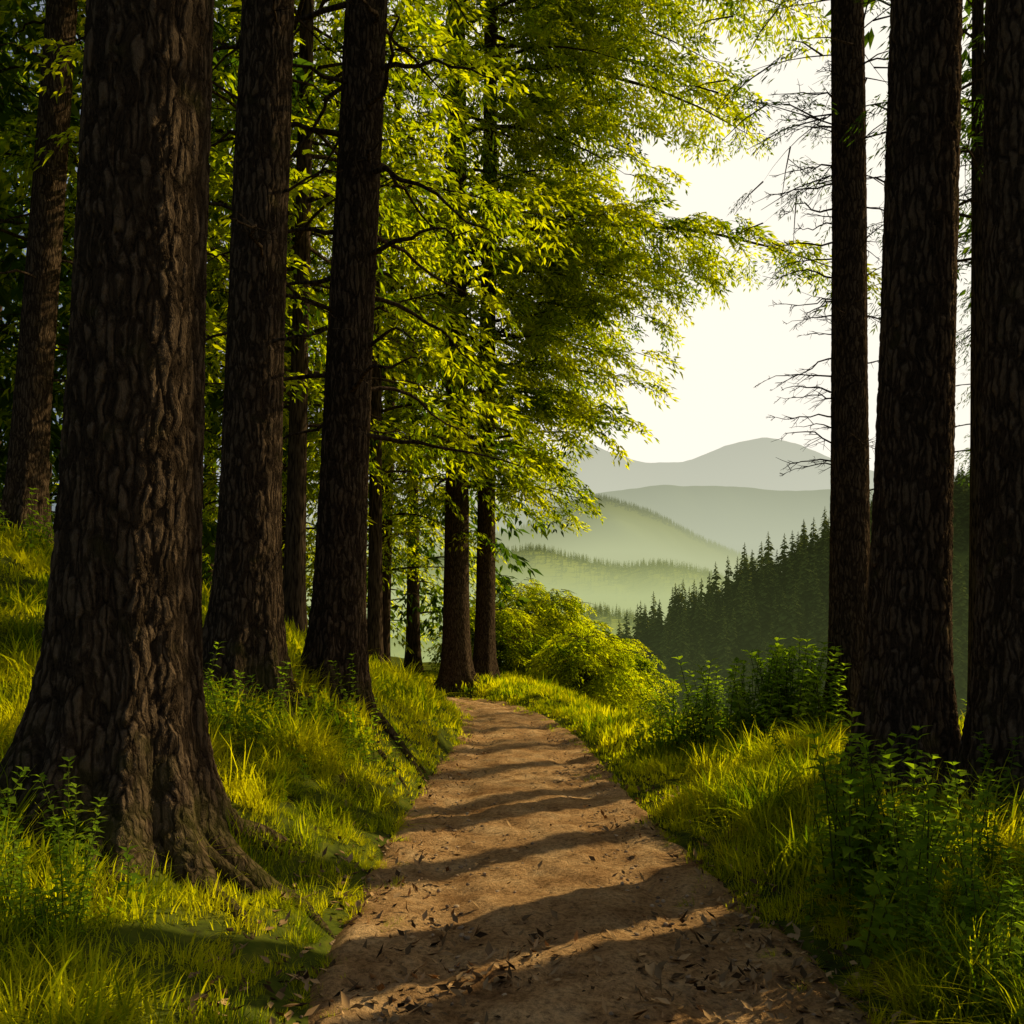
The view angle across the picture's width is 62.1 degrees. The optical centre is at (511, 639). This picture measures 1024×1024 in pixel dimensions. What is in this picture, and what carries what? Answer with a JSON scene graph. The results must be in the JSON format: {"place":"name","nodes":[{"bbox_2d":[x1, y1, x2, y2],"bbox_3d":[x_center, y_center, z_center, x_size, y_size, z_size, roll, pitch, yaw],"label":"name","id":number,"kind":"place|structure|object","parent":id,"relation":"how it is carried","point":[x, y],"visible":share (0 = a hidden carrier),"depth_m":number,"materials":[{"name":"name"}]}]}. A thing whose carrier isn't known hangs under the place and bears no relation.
{"place":"outdoors","nodes":[
{"label":"outdoors","id":0,"kind":"place"},
{"bbox_2d":[2,0,984,512],"label":"sky","id":1,"kind":"structure","parent":0,"point":[726,353],"materials":[{"name":"white"}]},
{"bbox_2d":[0,514,1023,1023],"bbox_3d":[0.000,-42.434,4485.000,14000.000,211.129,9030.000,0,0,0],"label":"ground","id":2,"kind":"structure","parent":0,"point":[256,947],"depth_m":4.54,"materials":[{"name":"green plant"}]},
{"bbox_2d":[0,112,17,128],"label":"broadleaf tree","id":3,"kind":"object","parent":2,"relation":"on","point":[4,118],"visible":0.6,"depth_m":13.45,"materials":[{"name":"green plant"}]},
{"bbox_2d":[0,487,55,554],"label":"leafy weed","id":4,"kind":"object","parent":2,"relation":"on","point":[31,527],"visible":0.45,"depth_m":10.95,"materials":[{"name":"green plant"}]},
{"bbox_2d":[0,205,69,517],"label":"broadleaf tree","id":5,"kind":"object","parent":2,"relation":"on","point":[3,424],"visible":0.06,"depth_m":26.44,"materials":[{"name":"green plant"}]},
{"bbox_2d":[0,49,73,511],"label":"broadleaf tree","id":6,"kind":"object","parent":2,"relation":"on","point":[1,307],"depth_m":36.54,"materials":[{"name":"green plant"}]},
{"bbox_2d":[0,0,82,517],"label":"broadleaf tree","id":7,"kind":"object","parent":2,"relation":"on","point":[20,278],"visible":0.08,"depth_m":19.73,"materials":[{"name":"green plant"}]},
{"bbox_2d":[0,816,112,941],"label":"leafy weed","id":8,"kind":"object","parent":2,"relation":"on","point":[56,889],"visible":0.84,"depth_m":3.62,"materials":[{"name":"green plant"}]},
{"bbox_2d":[0,756,149,911],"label":"leafy weed","id":9,"kind":"object","parent":2,"relation":"on","point":[126,855],"visible":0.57,"depth_m":4.04,"materials":[{"name":"green plant"}]},
{"bbox_2d":[0,3,217,583],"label":"broadleaf tree","id":10,"kind":"object","parent":2,"relation":"on","point":[51,464],"visible":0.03,"depth_m":26.97,"materials":[{"name":"green plant"}]},
{"bbox_2d":[0,0,288,450],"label":"broadleaf tree","id":11,"kind":"object","parent":2,"relation":"on","point":[6,297],"visible":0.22,"depth_m":16.12,"materials":[{"name":"green plant"}]},
{"bbox_2d":[0,0,323,571],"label":"broadleaf tree","id":12,"kind":"object","parent":2,"relation":"on","point":[210,536],"visible":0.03,"depth_m":19.44,"materials":[{"name":"green plant"}]},
{"bbox_2d":[0,0,334,939],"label":"conifer tree","id":13,"kind":"object","parent":2,"relation":"on","point":[116,704],"visible":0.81,"depth_m":4.63,"materials":[{"name":"brown plant"}]},
{"bbox_2d":[53,51,323,608],"bbox_3d":[-13.042,-11.385,35.695,13.965,26.900,15.046,0,0,0],"label":"broadleaf tree","id":14,"kind":"object","parent":2,"relation":"on","point":[209,571],"visible":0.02,"depth_m":35.76,"materials":[{"name":"green plant"}]},
{"bbox_2d":[0,0,394,542],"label":"conifer tree","id":15,"kind":"object","parent":2,"relation":"on","point":[28,460],"visible":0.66,"depth_m":12.03,"materials":[{"name":"brown plant"}]},
{"bbox_2d":[0,0,407,524],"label":"broadleaf tree","id":16,"kind":"object","parent":2,"relation":"on","point":[4,148],"visible":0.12,"depth_m":16.11,"materials":[{"name":"green plant"}]},
{"bbox_2d":[49,4,430,590],"bbox_3d":[-7.424,-9.734,22.532,10.720,22.900,10.724,0,0,0],"label":"broadleaf tree","id":17,"kind":"object","parent":2,"relation":"on","point":[207,448],"visible":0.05,"depth_m":23.47,"materials":[{"name":"green plant"}]},
{"bbox_2d":[203,641,309,778],"bbox_3d":[-2.623,0.543,7.354,1.959,1.211,1.100,0,0,0],"label":"leafy weed","id":18,"kind":"object","parent":2,"relation":"on","point":[223,701],"visible":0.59,"depth_m":7.25,"materials":[{"name":"green plant"}]},
{"bbox_2d":[0,0,533,465],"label":"broadleaf tree","id":19,"kind":"object","parent":2,"relation":"on","point":[221,156],"visible":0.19,"depth_m":17.08,"materials":[{"name":"green plant"}]},
{"bbox_2d":[0,0,593,633],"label":"broadleaf tree","id":20,"kind":"object","parent":2,"relation":"on","point":[294,548],"visible":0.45,"depth_m":15.05,"materials":[{"name":"green plant"}]},
{"bbox_2d":[202,0,410,795],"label":"conifer tree","id":21,"kind":"object","parent":2,"relation":"on","point":[244,619],"visible":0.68,"depth_m":8.27,"materials":[{"name":"brown plant"}]},
{"bbox_2d":[262,653,403,785],"bbox_3d":[-1.754,0.789,8.301,1.342,1.309,1.146,0,0,-38],"label":"leafy weed","id":22,"kind":"object","parent":2,"relation":"on","point":[352,725],"visible":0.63,"depth_m":8.29,"materials":[{"name":"green plant"}]},
{"bbox_2d":[202,31,475,653],"bbox_3d":[-7.905,-10.368,30.298,13.253,24.900,11.560,0,0,0],"label":"broadleaf tree","id":23,"kind":"object","parent":2,"relation":"on","point":[403,639],"visible":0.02,"depth_m":29.74,"materials":[{"name":"green plant"}]},
{"bbox_2d":[203,157,513,651],"bbox_3d":[-6.112,-9.445,36.479,12.554,22.900,12.014,0,0,0],"label":"broadleaf tree","id":24,"kind":"object","parent":2,"relation":"on","point":[400,607],"visible":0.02,"depth_m":36.39,"materials":[{"name":"green plant"}]},
{"bbox_2d":[205,0,525,781],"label":"conifer tree","id":25,"kind":"object","parent":2,"relation":"on","point":[337,622],"visible":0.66,"depth_m":9.38,"materials":[{"name":"brown plant"}]},
{"bbox_2d":[206,0,558,662],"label":"broadleaf tree","id":26,"kind":"object","parent":2,"relation":"on","point":[375,613],"visible":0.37,"depth_m":19.71,"materials":[{"name":"green plant"}]},
{"bbox_2d":[281,60,518,664],"bbox_3d":[-3.882,-8.282,27.114,10.254,20.900,9.903,0,0,0],"label":"broadleaf tree","id":27,"kind":"object","parent":2,"relation":"on","point":[387,551],"visible":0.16,"depth_m":27.26,"materials":[{"name":"green plant"}]},
{"bbox_2d":[283,189,550,672],"bbox_3d":[-3.737,-7.375,30.491,10.195,18.900,9.856,0,0,0],"label":"broadleaf tree","id":28,"kind":"object","parent":2,"relation":"on","point":[415,627],"visible":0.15,"depth_m":30.78,"materials":[{"name":"green plant"}]},
{"bbox_2d":[422,606,561,675],"bbox_3d":[-0.641,0.450,29.466,4.847,3.428,4.671,0,0,0],"label":"bush","id":29,"kind":"object","parent":2,"relation":"on","point":[506,621],"visible":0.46,"depth_m":28.65,"materials":[{"name":"green plant"}]},
{"bbox_2d":[469,577,571,674],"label":"young tree","id":30,"kind":"object","parent":2,"relation":"on","point":[530,591],"visible":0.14,"depth_m":31.69,"materials":[{"name":"green plant"}]},
{"bbox_2d":[498,588,612,703],"bbox_3d":[1.460,0.771,30.998,5.432,5.312,6.257,0,0,0],"label":"young tree","id":31,"kind":"object","parent":2,"relation":"on","point":[570,607],"visible":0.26,"depth_m":30.33,"materials":[{"name":"green plant"}]},
{"bbox_2d":[328,0,830,680],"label":"broadleaf tree","id":32,"kind":"object","parent":2,"relation":"on","point":[484,658],"visible":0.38,"depth_m":25.60,"materials":[{"name":"green plant"}]},
{"bbox_2d":[287,0,881,693],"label":"broadleaf tree","id":33,"kind":"object","parent":2,"relation":"on","point":[575,74],"visible":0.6,"depth_m":24.33,"materials":[{"name":"green plant"}]},
{"bbox_2d":[175,725,1002,1023],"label":"leaf litter","id":34,"kind":"object","parent":2,"relation":"on","point":[657,969],"visible":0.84,"depth_m":4.04,"materials":[{"name":"brown plant"}]},
{"bbox_2d":[524,632,654,713],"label":"young tree","id":35,"kind":"object","parent":2,"relation":"on","point":[562,649],"visible":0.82,"depth_m":26.54,"materials":[{"name":"green plant"}]},
{"bbox_2d":[552,616,657,706],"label":"young tree","id":36,"kind":"object","parent":2,"relation":"on","point":[597,628],"visible":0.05,"depth_m":33.60,"materials":[{"name":"green plant"}]},
{"bbox_2d":[560,632,681,716],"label":"young tree","id":37,"kind":"object","parent":2,"relation":"on","point":[641,665],"visible":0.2,"depth_m":28.52,"materials":[{"name":"green plant"}]},
{"bbox_2d":[633,665,734,757],"bbox_3d":[2.189,0.936,10.863,1.365,1.223,1.103,0,0,0],"label":"leafy shrub","id":38,"kind":"object","parent":2,"relation":"on","point":[656,726],"visible":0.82,"depth_m":10.84,"materials":[{"name":"green plant"}]},
{"bbox_2d":[671,644,842,748],"bbox_3d":[3.127,0.750,10.422,2.058,1.409,1.397,0,0,-21],"label":"leafy shrub","id":39,"kind":"object","parent":2,"relation":"on","point":[740,714],"visible":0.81,"depth_m":10.29,"materials":[{"name":"green plant"}]},
{"bbox_2d":[741,637,851,739],"bbox_3d":[3.458,0.673,10.536,1.432,1.422,1.504,0,0,0],"label":"leafy shrub","id":40,"kind":"object","parent":2,"relation":"on","point":[819,711],"visible":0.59,"depth_m":10.41,"materials":[{"name":"green plant"}]},
{"bbox_2d":[669,0,983,735],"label":"conifer tree","id":41,"kind":"object","parent":2,"relation":"on","point":[849,539],"visible":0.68,"depth_m":10.82,"materials":[{"name":"brown plant"}]},
{"bbox_2d":[761,0,962,808],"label":"conifer tree","id":42,"kind":"object","parent":2,"relation":"on","point":[907,681],"visible":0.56,"depth_m":6.75,"materials":[{"name":"brown plant"}]},
{"bbox_2d":[757,699,966,760],"bbox_3d":[4.489,0.892,8.670,4.376,0.943,2.052,0,0,0],"label":"leafy weed","id":43,"kind":"object","parent":2,"relation":"on","point":[772,733],"visible":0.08,"depth_m":8.15,"materials":[{"name":"green plant"}]},
{"bbox_2d":[801,709,970,920],"bbox_3d":[2.028,0.986,4.724,0.903,1.119,1.315,0,0,0],"label":"leafy weed","id":44,"kind":"object","parent":2,"relation":"on","point":[841,851],"visible":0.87,"depth_m":4.60,"materials":[{"name":"green plant"}]},
{"bbox_2d":[823,0,971,48],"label":"conifer tree","id":45,"kind":"object","parent":2,"relation":"on","point":[869,37],"visible":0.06,"depth_m":18.98,"materials":[{"name":"green plant"}]},
{"bbox_2d":[812,0,984,708],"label":"conifer tree","id":46,"kind":"object","parent":2,"relation":"on","point":[975,217],"visible":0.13,"depth_m":17.42,"materials":[{"name":"brown plant"}]},
{"bbox_2d":[799,761,1023,971],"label":"leafy weed","id":47,"kind":"object","parent":2,"relation":"on","point":[879,913],"visible":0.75,"depth_m":4.00,"materials":[{"name":"green plant"}]},
{"bbox_2d":[805,764,1023,926],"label":"leafy weed","id":48,"kind":"object","parent":2,"relation":"on","point":[951,793],"visible":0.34,"depth_m":4.67,"materials":[{"name":"green plant"}]},
{"bbox_2d":[877,65,971,364],"bbox_3d":[13.562,-6.336,22.519,7.246,22.900,7.533,0,0,0],"label":"conifer tree","id":49,"kind":"object","parent":2,"relation":"on","point":[966,233],"visible":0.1,"depth_m":22.69,"materials":[{"name":"green plant"}]},
{"bbox_2d":[874,731,1023,877],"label":"leafy weed","id":50,"kind":"object","parent":2,"relation":"on","point":[987,838],"visible":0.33,"depth_m":5.23,"materials":[{"name":"green plant"}]},
{"bbox_2d":[874,803,1023,1023],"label":"leafy weed","id":51,"kind":"object","parent":2,"relation":"on","point":[933,909],"visible":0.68,"depth_m":3.69,"materials":[{"name":"green plant"}]},
{"bbox_2d":[895,0,1023,834],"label":"conifer tree","id":52,"kind":"object","parent":2,"relation":"on","point":[995,706],"visible":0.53,"depth_m":5.92,"materials":[{"name":"brown plant"}]},
{"bbox_2d":[955,282,970,485],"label":"conifer tree","id":53,"kind":"object","parent":2,"relation":"on","point":[967,449],"visible":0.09,"depth_m":32.43,"materials":[{"name":"green plant"}]},
{"bbox_2d":[957,183,970,309],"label":"conifer tree","id":54,"kind":"object","parent":2,"relation":"on","point":[963,251],"visible":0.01,"depth_m":29.67,"materials":[{"name":"green plant"}]},
{"bbox_2d":[960,1,984,162],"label":"conifer tree","id":55,"kind":"object","parent":2,"relation":"on","point":[965,18],"visible":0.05,"depth_m":23.48,"materials":[{"name":"green plant"}]},
{"bbox_2d":[961,0,984,107],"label":"conifer tree","id":56,"kind":"object","parent":2,"relation":"on","point":[969,59],"visible":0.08,"depth_m":21.57,"materials":[{"name":"green plant"}]},
{"bbox_2d":[390,614,635,662],"bbox_3d":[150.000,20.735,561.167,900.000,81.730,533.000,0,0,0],"label":"hills","id":57,"kind":"structure","parent":0,"point":[395,651],"depth_m":614.93,"materials":[{"name":"green plant"}]},
{"bbox_2d":[390,601,663,661],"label":"conifer forest","id":58,"kind":"object","parent":57,"relation":"on","point":[606,610],"visible":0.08,"depth_m":633.02,"materials":[{"name":"green plant"}]},
{"bbox_2d":[306,550,723,638],"bbox_3d":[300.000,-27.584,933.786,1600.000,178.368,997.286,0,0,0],"label":"hills","id":59,"kind":"structure","parent":0,"point":[568,581],"depth_m":969.04,"materials":[{"name":"green plant"}]},
{"bbox_2d":[392,543,734,603],"bbox_3d":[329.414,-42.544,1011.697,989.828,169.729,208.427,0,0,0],"label":"conifer forest","id":60,"kind":"object","parent":59,"relation":"on","point":[671,566],"visible":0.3,"depth_m":1053.74,"materials":[{"name":"green plant"}]},
{"bbox_2d":[306,499,756,581],"bbox_3d":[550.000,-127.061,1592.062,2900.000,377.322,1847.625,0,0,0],"label":"hills","id":61,"kind":"structure","parent":0,"point":[622,535],"depth_m":1614.07,"materials":[{"name":"green plant"}]},
{"bbox_2d":[393,493,777,567],"bbox_3d":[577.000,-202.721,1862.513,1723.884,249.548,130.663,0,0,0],"label":"conifer forest","id":62,"kind":"object","parent":61,"relation":"on","point":[665,521],"visible":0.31,"depth_m":1857.16,"materials":[{"name":"green plant"}]},
{"bbox_2d":[216,438,955,521],"bbox_3d":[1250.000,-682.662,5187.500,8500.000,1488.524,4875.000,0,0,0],"label":"hills","id":63,"kind":"structure","parent":0,"point":[755,463],"depth_m":5591.90,"materials":[{"name":"grey"}]},
{"bbox_2d":[306,485,873,562],"bbox_3d":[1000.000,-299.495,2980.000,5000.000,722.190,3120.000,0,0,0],"label":"hills","id":64,"kind":"structure","parent":0,"point":[733,518],"depth_m":3154.17,"materials":[{"name":"green plant"}]},
{"bbox_2d":[308,696,875,1023],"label":"dirt path","id":65,"kind":"structure","parent":0,"point":[563,875],"depth_m":4.90,"materials":[{"name":"brown soil"}]},
{"bbox_2d":[299,722,868,1023],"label":"pebbles","id":66,"kind":"object","parent":65,"relation":"on","point":[409,999],"visible":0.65,"depth_m":5.45,"materials":[{"name":"brown stone"}]},
{"bbox_2d":[624,542,968,719],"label":"hills","id":67,"kind":"structure","parent":0,"point":[962,555],"depth_m":138.28,"materials":[{"name":"green plant"}]},
{"bbox_2d":[616,459,969,717],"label":"conifer forest","id":68,"kind":"object","parent":67,"relation":"on","point":[728,623],"visible":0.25,"depth_m":138.16,"materials":[{"name":"green plant"}]}
]}

